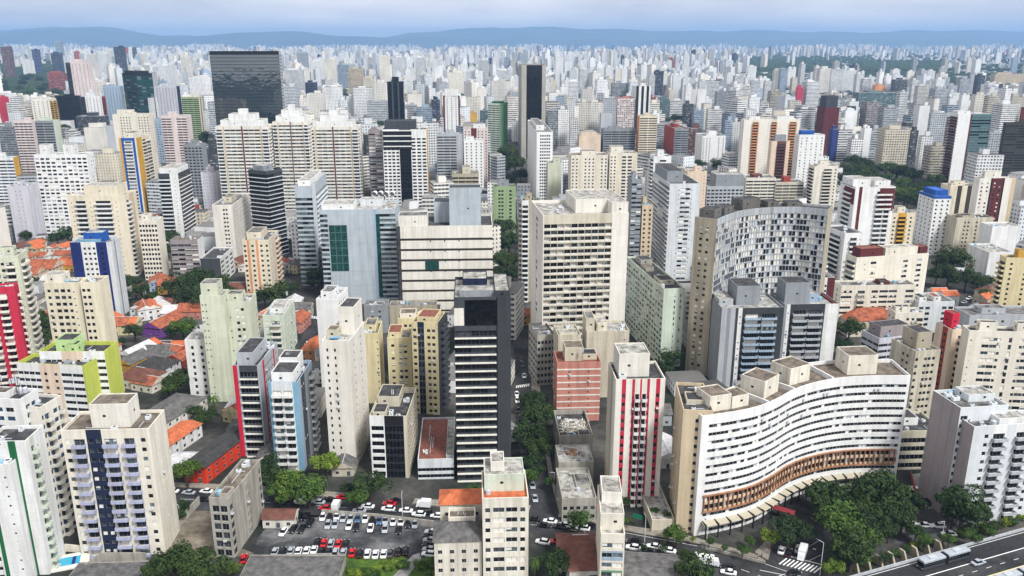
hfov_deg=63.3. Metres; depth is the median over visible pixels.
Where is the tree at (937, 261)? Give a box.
[931,257,951,267]
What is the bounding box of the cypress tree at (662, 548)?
[658,541,666,552]
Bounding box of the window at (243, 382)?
[241,380,258,384]
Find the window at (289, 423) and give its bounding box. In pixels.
[286,421,294,425]
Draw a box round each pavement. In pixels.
[174,482,344,497]
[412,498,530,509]
[531,377,560,516]
[588,520,764,560]
[755,536,774,559]
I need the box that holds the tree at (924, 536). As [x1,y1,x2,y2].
[915,533,932,543]
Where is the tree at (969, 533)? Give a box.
[962,527,983,542]
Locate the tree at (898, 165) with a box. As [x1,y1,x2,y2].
[887,164,903,180]
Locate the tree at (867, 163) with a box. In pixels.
[857,161,876,165]
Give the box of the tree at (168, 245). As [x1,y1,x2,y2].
[166,243,170,252]
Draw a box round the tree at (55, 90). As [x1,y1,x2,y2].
[51,88,62,92]
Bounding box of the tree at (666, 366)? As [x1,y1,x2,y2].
[658,362,675,371]
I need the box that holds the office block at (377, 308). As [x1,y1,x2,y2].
[364,299,389,332]
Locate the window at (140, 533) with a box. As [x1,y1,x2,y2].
[138,530,147,535]
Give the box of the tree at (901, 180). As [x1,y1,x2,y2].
[895,177,911,185]
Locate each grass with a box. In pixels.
[345,555,407,575]
[408,557,433,575]
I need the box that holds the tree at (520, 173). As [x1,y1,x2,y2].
[512,168,527,182]
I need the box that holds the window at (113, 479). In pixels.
[111,476,122,481]
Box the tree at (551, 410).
[538,402,556,424]
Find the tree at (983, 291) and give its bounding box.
[978,289,991,293]
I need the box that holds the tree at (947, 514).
[939,501,968,528]
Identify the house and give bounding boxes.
[16,242,27,251]
[25,238,45,246]
[27,243,45,253]
[28,251,35,258]
[29,259,64,272]
[30,267,45,278]
[35,251,52,258]
[35,293,45,303]
[37,300,47,310]
[39,275,44,287]
[45,243,58,253]
[52,249,71,258]
[57,241,69,249]
[59,256,71,261]
[60,258,73,271]
[69,560,165,575]
[114,311,124,316]
[115,317,129,334]
[118,316,141,334]
[120,339,155,357]
[121,348,150,371]
[123,366,167,388]
[127,282,145,297]
[129,301,140,315]
[129,375,164,393]
[131,356,180,374]
[134,299,155,320]
[141,309,185,337]
[145,344,171,352]
[147,298,161,317]
[148,272,167,291]
[148,349,176,357]
[148,393,207,429]
[150,337,161,343]
[153,296,170,305]
[156,277,175,294]
[160,297,179,303]
[160,304,177,315]
[162,342,184,351]
[167,349,187,368]
[167,420,202,453]
[170,340,184,345]
[170,451,198,476]
[176,303,201,319]
[183,426,247,483]
[221,403,237,422]
[224,397,235,407]
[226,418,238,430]
[228,282,246,291]
[234,255,243,270]
[237,262,244,271]
[240,555,345,575]
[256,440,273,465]
[258,307,268,315]
[258,311,264,326]
[260,508,299,527]
[282,258,290,272]
[286,293,303,301]
[288,259,300,273]
[294,302,313,316]
[295,309,311,333]
[300,335,318,360]
[332,452,358,476]
[432,519,482,575]
[438,488,482,569]
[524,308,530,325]
[555,532,595,571]
[565,541,597,575]
[590,551,689,575]
[642,485,674,529]
[660,432,671,468]
[663,403,672,425]
[839,307,887,336]
[927,287,947,291]
[938,290,960,306]
[955,267,980,272]
[972,292,992,302]
[974,285,994,294]
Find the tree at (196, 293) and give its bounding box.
[189,283,225,304]
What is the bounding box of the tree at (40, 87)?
[37,85,47,89]
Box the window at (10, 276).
[8,275,16,278]
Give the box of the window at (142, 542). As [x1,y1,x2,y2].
[139,539,148,544]
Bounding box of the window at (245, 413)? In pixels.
[244,412,260,415]
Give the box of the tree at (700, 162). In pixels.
[695,159,706,165]
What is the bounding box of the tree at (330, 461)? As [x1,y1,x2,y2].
[309,451,340,477]
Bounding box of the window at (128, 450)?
[126,448,135,453]
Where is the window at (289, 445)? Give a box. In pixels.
[288,444,295,447]
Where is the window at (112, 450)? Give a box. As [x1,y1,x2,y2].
[107,448,117,453]
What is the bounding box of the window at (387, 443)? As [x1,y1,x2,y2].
[385,441,403,446]
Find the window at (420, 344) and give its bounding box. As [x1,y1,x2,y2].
[418,341,424,346]
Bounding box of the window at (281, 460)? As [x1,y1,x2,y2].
[279,458,286,462]
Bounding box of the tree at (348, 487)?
[340,481,355,491]
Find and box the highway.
[863,531,1023,575]
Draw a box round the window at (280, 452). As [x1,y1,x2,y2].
[279,451,286,454]
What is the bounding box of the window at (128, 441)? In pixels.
[124,438,134,444]
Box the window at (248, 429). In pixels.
[245,427,262,431]
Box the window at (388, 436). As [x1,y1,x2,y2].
[385,433,403,439]
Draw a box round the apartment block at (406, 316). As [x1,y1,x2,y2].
[398,308,418,327]
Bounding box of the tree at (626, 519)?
[624,517,630,526]
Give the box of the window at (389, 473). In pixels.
[387,471,405,476]
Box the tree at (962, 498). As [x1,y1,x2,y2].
[934,484,988,533]
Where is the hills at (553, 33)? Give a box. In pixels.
[0,26,1023,40]
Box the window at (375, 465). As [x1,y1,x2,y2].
[373,464,385,467]
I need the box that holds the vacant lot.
[169,511,253,557]
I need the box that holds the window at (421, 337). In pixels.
[418,335,423,340]
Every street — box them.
[299,302,317,349]
[513,326,559,519]
[765,517,831,575]
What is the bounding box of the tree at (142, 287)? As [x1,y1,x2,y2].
[131,283,150,297]
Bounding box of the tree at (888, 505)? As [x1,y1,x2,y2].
[873,491,918,530]
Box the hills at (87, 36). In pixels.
[0,28,1023,46]
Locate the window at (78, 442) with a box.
[74,439,84,445]
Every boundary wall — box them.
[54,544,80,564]
[85,552,145,564]
[179,496,199,526]
[271,553,344,554]
[322,509,433,526]
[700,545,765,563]
[910,471,920,506]
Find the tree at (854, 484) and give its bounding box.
[845,475,879,502]
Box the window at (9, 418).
[8,416,15,420]
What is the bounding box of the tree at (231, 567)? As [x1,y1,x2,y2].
[223,561,242,575]
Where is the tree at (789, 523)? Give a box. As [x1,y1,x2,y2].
[766,512,809,547]
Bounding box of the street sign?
[633,513,641,521]
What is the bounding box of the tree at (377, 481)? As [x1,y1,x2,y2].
[351,470,393,503]
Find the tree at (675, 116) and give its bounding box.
[668,114,682,120]
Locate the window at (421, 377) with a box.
[419,375,425,380]
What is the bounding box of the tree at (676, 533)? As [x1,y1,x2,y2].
[665,524,687,547]
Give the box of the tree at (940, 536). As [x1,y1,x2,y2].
[937,532,949,546]
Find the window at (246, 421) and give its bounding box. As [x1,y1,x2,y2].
[245,419,261,423]
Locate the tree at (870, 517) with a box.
[859,508,894,537]
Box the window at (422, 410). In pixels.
[420,408,426,413]
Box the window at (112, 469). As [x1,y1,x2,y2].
[109,467,120,472]
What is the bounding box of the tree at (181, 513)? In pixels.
[178,509,186,519]
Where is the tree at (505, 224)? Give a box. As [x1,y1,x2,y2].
[494,219,517,233]
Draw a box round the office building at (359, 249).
[319,191,399,303]
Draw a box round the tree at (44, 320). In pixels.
[39,313,49,330]
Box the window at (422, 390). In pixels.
[420,388,425,393]
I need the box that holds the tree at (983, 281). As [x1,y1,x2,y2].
[969,274,988,288]
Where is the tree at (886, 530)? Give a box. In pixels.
[865,520,893,537]
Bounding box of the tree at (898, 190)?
[895,187,907,203]
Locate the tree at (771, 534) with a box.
[760,526,783,549]
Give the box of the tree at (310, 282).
[305,279,317,291]
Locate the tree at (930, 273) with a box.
[926,267,944,285]
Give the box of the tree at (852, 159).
[842,154,862,162]
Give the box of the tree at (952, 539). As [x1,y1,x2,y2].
[944,534,957,548]
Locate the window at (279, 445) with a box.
[278,443,285,447]
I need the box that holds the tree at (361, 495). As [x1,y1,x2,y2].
[345,488,371,511]
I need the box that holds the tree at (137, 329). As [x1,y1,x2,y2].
[123,322,144,342]
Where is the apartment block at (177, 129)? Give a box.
[161,111,193,164]
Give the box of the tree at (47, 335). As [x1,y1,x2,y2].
[41,329,51,347]
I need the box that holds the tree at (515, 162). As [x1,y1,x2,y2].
[505,155,525,170]
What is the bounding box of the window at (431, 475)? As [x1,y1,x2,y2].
[430,474,441,476]
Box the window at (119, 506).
[115,504,126,509]
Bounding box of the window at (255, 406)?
[243,404,260,408]
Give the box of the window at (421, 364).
[419,362,424,367]
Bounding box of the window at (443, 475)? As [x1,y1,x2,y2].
[442,474,453,476]
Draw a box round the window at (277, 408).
[275,406,282,410]
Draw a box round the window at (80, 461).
[77,458,87,464]
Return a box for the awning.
[769,505,795,514]
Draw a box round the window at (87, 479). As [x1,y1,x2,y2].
[81,477,90,482]
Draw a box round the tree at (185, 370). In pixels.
[175,367,188,386]
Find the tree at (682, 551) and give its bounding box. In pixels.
[676,548,695,560]
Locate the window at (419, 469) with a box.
[418,468,429,470]
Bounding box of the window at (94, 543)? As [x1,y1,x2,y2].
[91,540,101,545]
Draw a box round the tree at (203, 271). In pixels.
[186,265,215,286]
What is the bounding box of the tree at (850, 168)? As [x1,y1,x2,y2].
[845,164,863,173]
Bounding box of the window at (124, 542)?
[121,540,131,544]
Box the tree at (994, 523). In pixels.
[983,519,1002,535]
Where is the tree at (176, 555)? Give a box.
[150,539,198,575]
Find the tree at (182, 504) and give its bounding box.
[177,499,190,510]
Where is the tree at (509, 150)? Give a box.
[497,143,517,157]
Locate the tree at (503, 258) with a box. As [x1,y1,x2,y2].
[493,250,517,267]
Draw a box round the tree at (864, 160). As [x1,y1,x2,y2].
[855,156,872,163]
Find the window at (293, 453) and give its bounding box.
[289,451,296,455]
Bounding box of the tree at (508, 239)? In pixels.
[501,231,518,252]
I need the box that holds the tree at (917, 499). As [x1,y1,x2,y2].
[902,490,930,510]
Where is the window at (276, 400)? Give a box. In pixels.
[274,398,281,402]
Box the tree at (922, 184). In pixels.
[920,182,938,186]
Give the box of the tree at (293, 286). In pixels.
[283,281,299,295]
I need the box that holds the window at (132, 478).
[130,476,139,481]
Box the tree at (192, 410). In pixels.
[185,404,202,417]
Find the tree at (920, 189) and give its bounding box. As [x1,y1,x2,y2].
[916,186,923,191]
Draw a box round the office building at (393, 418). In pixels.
[369,384,418,477]
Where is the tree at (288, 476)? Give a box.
[272,469,306,505]
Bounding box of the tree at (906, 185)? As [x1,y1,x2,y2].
[897,182,916,188]
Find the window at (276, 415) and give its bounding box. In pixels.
[275,414,282,417]
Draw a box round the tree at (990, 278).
[982,275,995,285]
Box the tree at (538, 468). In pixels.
[530,463,545,480]
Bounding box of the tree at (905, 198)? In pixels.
[894,190,915,205]
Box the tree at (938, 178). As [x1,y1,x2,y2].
[926,174,946,183]
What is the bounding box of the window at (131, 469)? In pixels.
[128,466,138,472]
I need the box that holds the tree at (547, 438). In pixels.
[535,430,554,443]
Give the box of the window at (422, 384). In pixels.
[419,382,425,387]
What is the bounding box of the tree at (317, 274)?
[306,267,323,288]
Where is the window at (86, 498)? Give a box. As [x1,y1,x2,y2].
[84,495,93,500]
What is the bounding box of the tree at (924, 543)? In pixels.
[917,538,929,551]
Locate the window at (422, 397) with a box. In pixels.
[420,395,425,400]
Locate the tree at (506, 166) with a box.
[505,164,510,170]
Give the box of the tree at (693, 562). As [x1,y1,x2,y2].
[673,549,716,575]
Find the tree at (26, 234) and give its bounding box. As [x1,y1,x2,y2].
[17,230,31,240]
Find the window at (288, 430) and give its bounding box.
[287,429,294,432]
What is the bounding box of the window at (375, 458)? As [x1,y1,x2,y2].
[373,456,384,460]
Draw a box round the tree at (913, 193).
[903,191,918,207]
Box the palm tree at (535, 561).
[528,556,544,575]
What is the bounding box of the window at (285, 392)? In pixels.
[284,391,291,394]
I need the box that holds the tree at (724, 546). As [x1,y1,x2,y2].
[721,544,727,554]
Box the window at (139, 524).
[137,521,146,526]
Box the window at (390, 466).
[386,463,404,469]
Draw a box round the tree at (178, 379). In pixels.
[162,368,189,392]
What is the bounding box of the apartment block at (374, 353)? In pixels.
[364,318,384,402]
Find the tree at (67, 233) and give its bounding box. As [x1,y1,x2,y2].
[56,227,72,240]
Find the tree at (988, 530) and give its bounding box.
[981,524,997,537]
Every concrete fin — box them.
[852,563,859,573]
[862,559,871,569]
[875,554,883,566]
[887,551,895,563]
[898,548,906,560]
[909,545,918,557]
[921,545,930,553]
[933,539,942,550]
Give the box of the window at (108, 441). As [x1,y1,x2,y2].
[105,439,116,444]
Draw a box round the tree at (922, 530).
[904,524,926,541]
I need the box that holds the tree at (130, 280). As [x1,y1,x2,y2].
[125,276,142,285]
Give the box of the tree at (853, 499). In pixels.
[837,488,863,502]
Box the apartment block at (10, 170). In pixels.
[0,152,20,204]
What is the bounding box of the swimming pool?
[51,552,89,572]
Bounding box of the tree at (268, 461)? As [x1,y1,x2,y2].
[252,450,279,487]
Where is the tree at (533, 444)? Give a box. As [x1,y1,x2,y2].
[521,436,554,455]
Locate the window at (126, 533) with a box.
[119,531,130,535]
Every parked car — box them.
[182,489,195,495]
[199,488,213,493]
[199,496,208,501]
[240,553,247,563]
[270,547,278,554]
[278,527,288,536]
[278,547,286,553]
[287,546,294,553]
[288,524,298,532]
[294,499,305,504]
[294,547,302,553]
[297,512,303,520]
[297,524,306,533]
[301,512,310,520]
[302,546,310,553]
[305,517,314,526]
[310,546,317,553]
[311,498,325,504]
[313,537,321,546]
[317,547,324,552]
[318,504,330,510]
[319,512,325,520]
[320,538,327,547]
[323,496,335,502]
[324,519,331,528]
[325,548,331,552]
[326,513,332,519]
[327,539,334,548]
[331,519,338,528]
[331,547,339,554]
[333,513,339,519]
[334,539,341,548]
[335,493,346,499]
[339,514,346,522]
[339,548,346,554]
[342,539,349,548]
[345,521,352,529]
[347,514,353,520]
[348,548,355,557]
[352,507,366,512]
[352,522,359,531]
[354,514,360,521]
[356,549,363,558]
[360,503,374,508]
[362,515,367,522]
[364,549,370,558]
[366,523,373,531]
[369,516,375,523]
[372,549,378,558]
[376,517,381,524]
[380,549,386,558]
[381,505,394,511]
[381,524,388,532]
[382,500,396,505]
[382,517,388,523]
[386,549,393,557]
[389,497,401,503]
[390,518,395,525]
[395,525,401,534]
[395,547,401,556]
[397,519,403,525]
[399,507,412,513]
[402,546,408,555]
[404,520,410,527]
[411,510,425,517]
[411,520,417,528]
[421,550,433,556]
[422,540,433,546]
[422,545,433,550]
[423,509,434,514]
[423,531,432,537]
[423,536,432,541]
[424,528,432,532]
[430,512,439,517]
[516,406,520,412]
[529,481,535,488]
[529,515,540,521]
[532,494,538,501]
[535,537,549,545]
[536,521,550,528]
[543,517,557,523]
[550,537,555,543]
[552,523,565,529]
[558,521,571,528]
[575,525,589,531]
[587,522,595,528]
[625,543,640,551]
[626,537,641,544]
[640,547,655,552]
[646,542,661,549]
[663,546,676,553]
[720,563,736,570]
[720,568,736,575]
[777,545,785,554]
[784,548,792,557]
[786,569,801,575]
[794,544,799,552]
[917,521,931,528]
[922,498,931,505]
[931,522,946,528]
[941,530,957,535]
[970,558,985,566]
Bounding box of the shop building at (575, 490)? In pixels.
[555,467,596,520]
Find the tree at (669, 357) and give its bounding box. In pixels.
[656,347,683,369]
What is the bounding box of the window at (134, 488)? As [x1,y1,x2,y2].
[131,485,140,490]
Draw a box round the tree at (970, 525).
[964,522,978,533]
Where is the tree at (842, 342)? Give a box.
[834,337,853,347]
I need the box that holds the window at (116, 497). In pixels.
[114,495,124,500]
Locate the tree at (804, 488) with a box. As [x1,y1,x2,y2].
[800,485,821,506]
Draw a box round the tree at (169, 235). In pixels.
[165,229,180,249]
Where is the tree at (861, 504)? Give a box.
[846,497,883,527]
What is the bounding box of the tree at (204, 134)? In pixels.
[198,131,209,138]
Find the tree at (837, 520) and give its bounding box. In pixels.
[813,499,867,543]
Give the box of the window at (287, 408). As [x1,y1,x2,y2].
[285,406,292,410]
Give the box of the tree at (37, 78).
[34,76,43,80]
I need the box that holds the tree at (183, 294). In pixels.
[169,283,195,303]
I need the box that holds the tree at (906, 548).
[900,544,911,554]
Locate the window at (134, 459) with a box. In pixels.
[127,457,136,462]
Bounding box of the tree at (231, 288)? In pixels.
[223,284,237,290]
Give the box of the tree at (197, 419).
[192,418,204,424]
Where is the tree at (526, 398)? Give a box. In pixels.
[517,388,548,407]
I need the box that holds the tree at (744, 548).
[736,544,751,559]
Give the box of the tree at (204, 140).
[198,138,207,142]
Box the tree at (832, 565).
[821,557,845,575]
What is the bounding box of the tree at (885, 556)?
[878,551,893,565]
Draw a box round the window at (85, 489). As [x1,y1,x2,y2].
[82,486,92,491]
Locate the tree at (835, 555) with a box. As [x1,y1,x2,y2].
[823,546,853,565]
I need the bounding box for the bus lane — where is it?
[871,533,1023,575]
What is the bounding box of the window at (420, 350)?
[418,348,424,353]
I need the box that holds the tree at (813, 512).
[810,508,825,532]
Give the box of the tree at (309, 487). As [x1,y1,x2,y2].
[285,473,328,509]
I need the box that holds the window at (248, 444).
[247,442,263,446]
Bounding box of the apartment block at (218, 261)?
[200,247,234,277]
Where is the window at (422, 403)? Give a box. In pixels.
[420,401,425,406]
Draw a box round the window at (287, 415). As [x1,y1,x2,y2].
[286,414,293,417]
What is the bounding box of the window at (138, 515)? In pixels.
[135,512,144,517]
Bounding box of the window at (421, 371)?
[419,368,424,373]
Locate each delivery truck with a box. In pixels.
[331,499,341,510]
[416,498,431,508]
[696,552,719,567]
[797,542,807,560]
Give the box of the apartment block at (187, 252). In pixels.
[170,235,204,276]
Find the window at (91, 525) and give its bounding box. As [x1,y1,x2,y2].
[88,523,98,527]
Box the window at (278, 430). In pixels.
[277,429,284,432]
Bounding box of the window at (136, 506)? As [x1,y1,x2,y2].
[134,503,143,508]
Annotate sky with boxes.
[0,0,1023,36]
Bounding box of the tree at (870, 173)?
[859,171,875,176]
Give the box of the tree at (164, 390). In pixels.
[160,378,177,396]
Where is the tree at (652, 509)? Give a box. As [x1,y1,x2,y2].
[649,507,659,512]
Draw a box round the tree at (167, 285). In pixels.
[157,277,181,297]
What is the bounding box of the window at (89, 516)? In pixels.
[86,514,96,519]
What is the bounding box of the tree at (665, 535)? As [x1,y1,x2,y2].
[662,528,670,542]
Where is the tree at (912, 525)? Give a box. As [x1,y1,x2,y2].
[890,510,918,537]
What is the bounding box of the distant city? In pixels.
[0,43,1023,442]
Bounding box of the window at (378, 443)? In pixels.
[372,441,383,445]
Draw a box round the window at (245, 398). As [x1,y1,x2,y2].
[242,396,259,400]
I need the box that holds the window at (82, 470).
[79,468,89,473]
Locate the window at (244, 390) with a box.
[241,388,258,392]
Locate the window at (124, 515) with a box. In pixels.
[117,513,127,518]
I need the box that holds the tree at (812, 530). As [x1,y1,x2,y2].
[795,519,816,541]
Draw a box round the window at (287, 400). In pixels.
[284,398,292,402]
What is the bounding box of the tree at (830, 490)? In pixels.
[805,478,852,510]
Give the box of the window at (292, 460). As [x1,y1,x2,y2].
[290,458,297,462]
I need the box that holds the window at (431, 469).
[430,468,441,470]
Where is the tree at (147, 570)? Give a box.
[138,556,174,575]
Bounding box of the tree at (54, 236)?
[46,232,64,243]
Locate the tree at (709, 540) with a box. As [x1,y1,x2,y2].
[705,536,715,547]
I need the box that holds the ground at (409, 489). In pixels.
[11,47,1023,575]
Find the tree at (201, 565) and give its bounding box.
[177,545,231,575]
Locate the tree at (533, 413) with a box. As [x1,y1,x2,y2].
[520,399,551,424]
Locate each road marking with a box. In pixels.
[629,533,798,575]
[779,558,821,572]
[791,541,821,564]
[869,532,1023,575]
[927,548,1022,575]
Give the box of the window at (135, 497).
[133,494,142,499]
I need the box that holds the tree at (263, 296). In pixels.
[256,289,269,308]
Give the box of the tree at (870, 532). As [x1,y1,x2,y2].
[860,526,885,545]
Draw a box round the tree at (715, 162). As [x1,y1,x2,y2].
[710,158,721,169]
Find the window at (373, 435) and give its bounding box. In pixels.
[372,434,383,437]
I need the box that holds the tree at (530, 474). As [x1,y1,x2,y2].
[525,468,539,482]
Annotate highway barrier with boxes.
[851,527,1023,575]
[989,565,1023,575]
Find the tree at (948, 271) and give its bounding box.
[934,262,963,287]
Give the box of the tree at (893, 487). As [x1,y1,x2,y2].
[854,467,913,514]
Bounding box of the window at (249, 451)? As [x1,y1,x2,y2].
[248,450,258,453]
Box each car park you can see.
[253,517,432,557]
[893,522,966,543]
[912,473,932,509]
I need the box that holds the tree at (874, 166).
[863,164,878,172]
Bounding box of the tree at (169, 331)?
[162,326,177,339]
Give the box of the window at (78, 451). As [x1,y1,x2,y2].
[76,449,86,454]
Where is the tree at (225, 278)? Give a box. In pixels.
[197,273,229,286]
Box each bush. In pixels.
[345,564,351,571]
[347,568,358,575]
[353,568,362,575]
[362,567,374,575]
[368,570,380,575]
[369,564,382,570]
[379,558,394,566]
[384,563,394,570]
[385,561,395,569]
[394,559,404,567]
[395,559,410,568]
[412,559,418,566]
[418,560,426,565]
[423,570,434,575]
[427,557,434,562]
[429,562,434,568]
[891,548,901,556]
[909,540,921,547]
[956,527,964,536]
[999,517,1011,526]
[1005,516,1018,525]
[1016,515,1023,519]
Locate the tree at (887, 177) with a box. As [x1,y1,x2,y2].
[873,174,892,184]
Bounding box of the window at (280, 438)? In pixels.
[277,436,284,440]
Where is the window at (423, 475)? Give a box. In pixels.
[418,474,429,477]
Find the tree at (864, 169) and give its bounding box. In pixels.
[857,167,870,172]
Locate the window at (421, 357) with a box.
[418,355,424,360]
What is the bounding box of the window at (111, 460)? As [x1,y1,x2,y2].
[108,457,119,463]
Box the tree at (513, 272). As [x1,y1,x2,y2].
[502,266,517,281]
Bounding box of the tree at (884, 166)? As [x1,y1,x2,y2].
[876,162,897,173]
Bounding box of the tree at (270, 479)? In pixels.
[261,464,288,494]
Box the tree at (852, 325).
[836,316,866,340]
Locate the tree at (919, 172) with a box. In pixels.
[904,167,923,182]
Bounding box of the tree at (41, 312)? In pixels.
[38,310,45,317]
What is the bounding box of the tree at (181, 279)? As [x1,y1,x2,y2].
[168,268,197,289]
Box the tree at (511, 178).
[505,174,516,182]
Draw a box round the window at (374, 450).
[373,449,384,452]
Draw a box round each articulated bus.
[916,545,970,570]
[994,566,1023,575]
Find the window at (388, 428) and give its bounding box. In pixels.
[384,425,403,431]
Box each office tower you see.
[122,70,156,117]
[209,51,284,124]
[382,119,428,206]
[387,77,404,118]
[518,64,545,158]
[631,83,650,128]
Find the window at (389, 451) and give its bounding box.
[386,448,404,454]
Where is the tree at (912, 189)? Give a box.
[905,187,916,191]
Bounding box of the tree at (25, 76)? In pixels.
[19,74,30,79]
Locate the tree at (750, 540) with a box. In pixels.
[744,535,755,545]
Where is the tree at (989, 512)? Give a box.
[964,502,993,527]
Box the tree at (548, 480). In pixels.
[544,477,556,490]
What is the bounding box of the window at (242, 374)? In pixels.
[240,372,257,376]
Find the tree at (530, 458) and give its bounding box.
[519,450,544,466]
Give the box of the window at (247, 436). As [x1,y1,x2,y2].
[246,435,263,438]
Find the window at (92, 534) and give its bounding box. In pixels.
[89,532,99,536]
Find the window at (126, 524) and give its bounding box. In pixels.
[118,522,128,527]
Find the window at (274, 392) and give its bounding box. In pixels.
[273,391,280,394]
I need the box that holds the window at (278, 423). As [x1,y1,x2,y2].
[276,421,283,425]
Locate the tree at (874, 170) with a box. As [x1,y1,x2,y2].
[862,166,879,174]
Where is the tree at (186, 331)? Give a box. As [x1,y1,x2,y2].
[178,320,198,333]
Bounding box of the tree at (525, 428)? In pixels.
[511,417,546,452]
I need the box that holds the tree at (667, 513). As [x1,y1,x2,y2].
[661,510,671,516]
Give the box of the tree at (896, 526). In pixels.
[885,524,899,543]
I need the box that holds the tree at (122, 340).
[118,336,127,347]
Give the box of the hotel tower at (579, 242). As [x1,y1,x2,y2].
[528,189,628,385]
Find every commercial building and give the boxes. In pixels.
[389,300,436,323]
[418,417,455,479]
[553,410,592,452]
[555,444,593,482]
[824,272,834,298]
[897,408,928,469]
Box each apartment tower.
[0,46,16,77]
[0,95,8,122]
[0,122,17,155]
[0,207,11,245]
[0,245,44,353]
[0,282,33,387]
[0,375,76,536]
[0,425,65,575]
[7,180,45,242]
[14,117,39,172]
[22,59,35,74]
[27,47,32,59]
[31,49,42,72]
[31,97,62,136]
[33,144,96,234]
[35,117,63,151]
[43,270,88,341]
[47,71,67,91]
[50,52,64,72]
[55,41,64,55]
[55,94,81,127]
[60,393,179,558]
[65,59,95,95]
[67,182,143,275]
[70,230,129,314]
[75,112,109,135]
[80,95,107,114]
[80,275,124,389]
[84,122,107,149]
[86,53,99,73]
[95,148,123,181]
[97,53,111,73]
[105,120,116,150]
[106,64,118,76]
[112,109,159,178]
[113,46,127,72]
[119,130,156,212]
[143,63,158,71]
[149,71,158,89]
[154,118,165,162]
[158,163,195,235]
[159,64,177,85]
[180,55,192,74]
[183,139,207,198]
[184,332,210,395]
[188,75,212,95]
[200,278,259,401]
[201,166,221,212]
[208,133,218,169]
[212,193,251,257]
[215,108,275,213]
[232,337,278,457]
[242,227,283,297]
[248,163,288,255]
[268,350,320,470]
[272,104,314,211]
[284,83,300,108]
[286,68,303,89]
[294,170,328,285]
[297,52,308,68]
[308,90,325,117]
[310,59,324,85]
[312,110,364,199]
[316,282,347,386]
[322,297,369,464]
[323,57,337,82]
[324,84,342,109]
[337,63,348,87]
[338,109,349,117]
[348,67,363,93]
[353,86,373,120]
[359,117,377,154]
[362,154,369,194]
[363,75,374,88]
[367,99,387,121]
[368,127,384,199]
[379,55,390,81]
[387,324,413,386]
[392,56,405,76]
[399,199,426,210]
[405,103,416,118]
[411,116,426,126]
[411,309,450,414]
[415,56,425,78]
[416,104,431,121]
[430,175,453,196]
[431,96,439,121]
[432,59,442,73]
[437,130,462,180]
[443,89,459,131]
[448,71,464,93]
[454,271,510,482]
[463,123,487,187]
[464,136,483,189]
[466,95,479,120]
[470,111,476,121]
[478,58,488,84]
[480,108,487,126]
[488,101,507,152]
[491,79,510,101]
[493,179,515,233]
[497,68,509,79]
[504,56,508,67]
[512,51,516,61]
[518,192,533,301]
[519,51,527,63]
[527,118,552,199]
[546,194,564,199]
[547,108,556,149]
[555,56,563,89]
[557,105,568,146]
[568,79,578,100]
[578,68,590,89]
[579,99,588,129]
[589,100,602,130]
[604,342,665,506]
[611,81,627,96]
[614,66,620,82]
[621,67,627,82]
[627,171,641,255]
[636,113,656,153]
[639,195,652,257]
[647,149,671,201]
[648,74,654,96]
[650,163,700,280]
[654,70,663,95]
[660,96,668,117]
[668,98,682,121]
[672,73,682,97]
[682,100,693,126]
[687,123,700,154]
[692,107,703,132]
[694,130,725,169]
[705,78,719,105]
[705,106,721,132]
[706,278,783,387]
[714,89,725,109]
[723,116,732,151]
[731,118,739,151]
[737,116,799,175]
[748,94,759,112]
[750,78,760,96]
[762,78,771,100]
[766,134,789,178]
[767,89,782,109]
[770,276,838,361]
[778,68,786,92]
[791,130,824,186]
[794,197,806,202]
[795,85,803,103]
[796,106,815,130]
[802,79,819,107]
[815,66,831,92]
[815,95,839,154]
[827,125,838,161]
[827,175,895,279]
[829,67,842,91]
[835,125,852,163]
[841,68,856,91]
[843,107,856,133]
[845,134,863,163]
[852,72,864,92]
[853,90,896,112]
[859,78,870,91]
[859,100,881,127]
[860,124,871,158]
[868,125,878,161]
[872,84,884,91]
[874,125,909,164]
[876,105,898,127]
[882,81,890,91]
[889,324,940,416]
[890,78,907,91]
[895,90,908,120]
[906,126,918,163]
[908,78,918,99]
[912,83,929,105]
[912,186,951,254]
[913,102,929,155]
[914,131,932,169]
[917,385,1023,525]
[920,142,944,178]
[927,110,947,144]
[928,86,948,110]
[933,310,961,389]
[938,110,991,187]
[942,213,993,253]
[955,76,969,93]
[958,93,969,109]
[964,148,1003,183]
[969,92,984,112]
[969,170,1015,221]
[972,74,985,93]
[982,93,1000,113]
[987,129,1001,152]
[989,248,1023,305]
[990,72,1023,83]
[990,100,1019,131]
[998,119,1023,175]
[1009,198,1023,240]
[1010,94,1023,120]
[1013,178,1023,198]
[1021,185,1023,198]
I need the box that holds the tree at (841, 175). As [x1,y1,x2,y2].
[837,172,856,182]
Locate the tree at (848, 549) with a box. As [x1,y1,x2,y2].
[828,525,878,572]
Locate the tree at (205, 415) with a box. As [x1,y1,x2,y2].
[195,407,219,428]
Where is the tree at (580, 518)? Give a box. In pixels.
[565,509,592,531]
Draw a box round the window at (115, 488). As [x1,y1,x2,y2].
[112,485,123,491]
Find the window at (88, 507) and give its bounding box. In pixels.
[85,504,95,510]
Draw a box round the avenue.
[175,487,766,575]
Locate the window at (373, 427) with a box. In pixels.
[371,426,383,429]
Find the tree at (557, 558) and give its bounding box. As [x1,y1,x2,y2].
[539,547,569,575]
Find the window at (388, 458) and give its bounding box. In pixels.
[386,456,404,462]
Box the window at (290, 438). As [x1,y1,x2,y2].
[288,436,295,440]
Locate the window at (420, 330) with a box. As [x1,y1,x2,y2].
[418,328,423,333]
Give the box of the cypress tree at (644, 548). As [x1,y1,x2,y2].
[640,541,647,551]
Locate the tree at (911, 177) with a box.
[902,171,916,182]
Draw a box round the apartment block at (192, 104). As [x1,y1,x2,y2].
[181,94,204,138]
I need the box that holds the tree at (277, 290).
[259,279,289,301]

